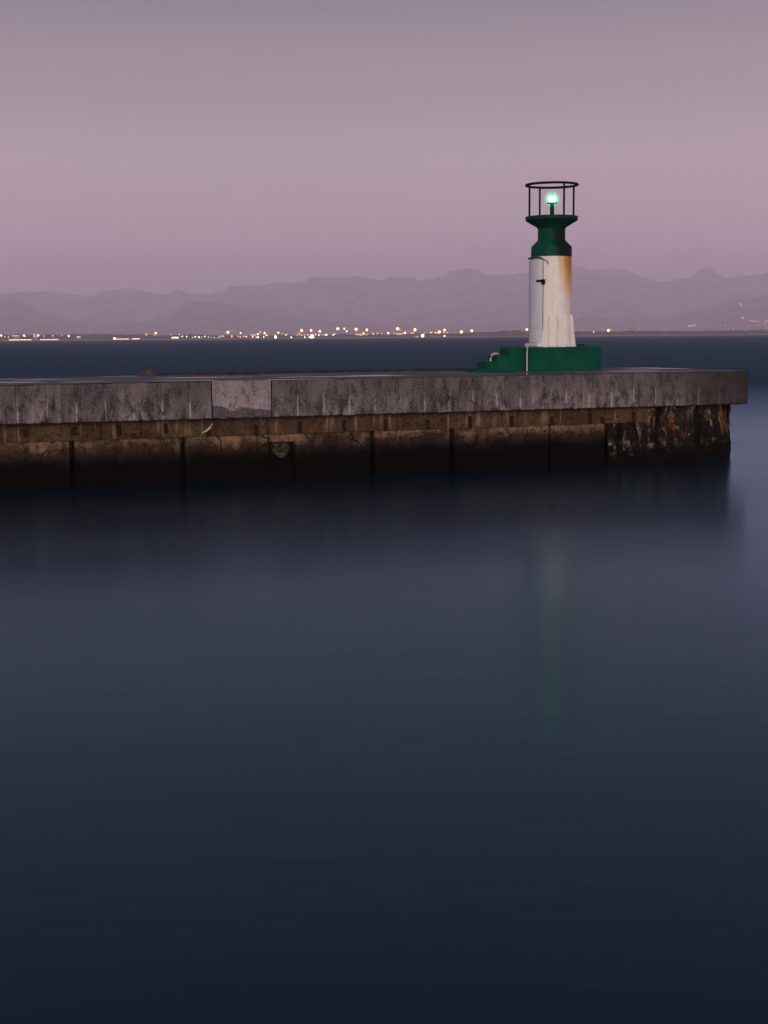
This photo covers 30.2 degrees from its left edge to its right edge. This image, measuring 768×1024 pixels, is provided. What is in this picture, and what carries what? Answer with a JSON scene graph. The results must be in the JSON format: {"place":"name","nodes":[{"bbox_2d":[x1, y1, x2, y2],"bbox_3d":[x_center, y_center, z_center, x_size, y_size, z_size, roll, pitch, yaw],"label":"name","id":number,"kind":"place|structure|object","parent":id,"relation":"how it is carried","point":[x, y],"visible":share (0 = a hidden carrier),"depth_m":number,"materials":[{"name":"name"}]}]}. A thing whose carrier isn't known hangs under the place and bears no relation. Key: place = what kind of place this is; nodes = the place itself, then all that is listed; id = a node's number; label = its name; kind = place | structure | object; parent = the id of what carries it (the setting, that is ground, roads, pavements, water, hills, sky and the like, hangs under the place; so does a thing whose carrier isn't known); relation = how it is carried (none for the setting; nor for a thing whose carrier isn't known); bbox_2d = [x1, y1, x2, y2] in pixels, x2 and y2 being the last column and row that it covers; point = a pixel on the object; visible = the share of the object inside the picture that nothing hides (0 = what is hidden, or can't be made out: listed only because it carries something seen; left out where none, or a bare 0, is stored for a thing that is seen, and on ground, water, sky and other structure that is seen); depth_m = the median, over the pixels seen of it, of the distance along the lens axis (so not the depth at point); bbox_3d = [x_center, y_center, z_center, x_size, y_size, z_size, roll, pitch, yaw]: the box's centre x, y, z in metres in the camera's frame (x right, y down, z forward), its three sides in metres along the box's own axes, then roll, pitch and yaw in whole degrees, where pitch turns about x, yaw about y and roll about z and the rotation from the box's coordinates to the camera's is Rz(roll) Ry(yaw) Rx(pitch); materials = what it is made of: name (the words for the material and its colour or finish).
{"place":"outdoors","nodes":[
{"label":"outdoors","id":0,"kind":"place"},
{"bbox_2d":[0,335,767,1023],"bbox_3d":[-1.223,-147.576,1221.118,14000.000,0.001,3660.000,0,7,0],"label":"sea","id":1,"kind":"structure","parent":0,"point":[468,747],"depth_m":10.71,"materials":[{"name":"liquid"}]},
{"bbox_2d":[0,367,747,490],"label":"pier","id":2,"kind":"structure","parent":1,"relation":"in","point":[68,432],"depth_m":30.47,"materials":[{"name":"concrete"}]},
{"bbox_2d":[137,368,156,375],"bbox_3d":[-5.657,-3.358,34.006,0.498,0.195,0.467,0,7,0],"label":"rock","id":3,"kind":"object","parent":2,"relation":"on","point":[148,372],"visible":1,"depth_m":33.87,"materials":[{"name":"brown stone"}]},
{"bbox_2d":[466,348,525,371],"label":"steps","id":4,"kind":"structure","parent":2,"relation":"on","point":[509,360],"depth_m":34.84,"materials":[{"name":"green paint"}]},
{"bbox_2d":[500,181,600,370],"bbox_3d":[4.141,-5.881,35.692,2.060,4.617,1.750,-3,7,-20],"label":"lighthouse","id":5,"kind":"object","parent":2,"relation":"on","point":[550,345],"visible":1,"depth_m":35.30,"materials":[{"name":"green paint"}]},
{"bbox_2d":[529,260,544,342],"bbox_3d":[3.804,-5.262,35.598,0.230,2.045,0.766,-3,8,-21],"label":"door","id":6,"kind":"structure","parent":5,"relation":"in","point":[536,281],"depth_m":35.43,"materials":[{"name":"white paint"}]},
{"bbox_2d":[0,265,767,326],"bbox_3d":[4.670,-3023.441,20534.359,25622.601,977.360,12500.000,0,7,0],"label":"mountains","id":7,"kind":"structure","parent":0,"point":[467,296],"depth_m":18392.25,"materials":[{"name":"stone"}]},
{"bbox_2d":[0,295,767,335],"bbox_3d":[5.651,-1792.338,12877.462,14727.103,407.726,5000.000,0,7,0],"label":"hills","id":8,"kind":"structure","parent":0,"point":[193,318],"depth_m":12863.22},
{"bbox_2d":[0,329,767,340],"bbox_3d":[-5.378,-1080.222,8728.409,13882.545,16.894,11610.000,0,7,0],"label":"shore","id":9,"kind":"structure","parent":0,"point":[514,333],"depth_m":3032.75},
{"bbox_2d":[12,334,20,338],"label":"shore house","id":10,"kind":"structure","parent":9,"relation":"on","point":[16,336],"depth_m":3016.59,"materials":[{"name":"white"}]},
{"bbox_2d":[0,0,767,296],"label":"sky","id":11,"kind":"structure","parent":0,"point":[151,146],"materials":[{"name":"purple"}]}
]}

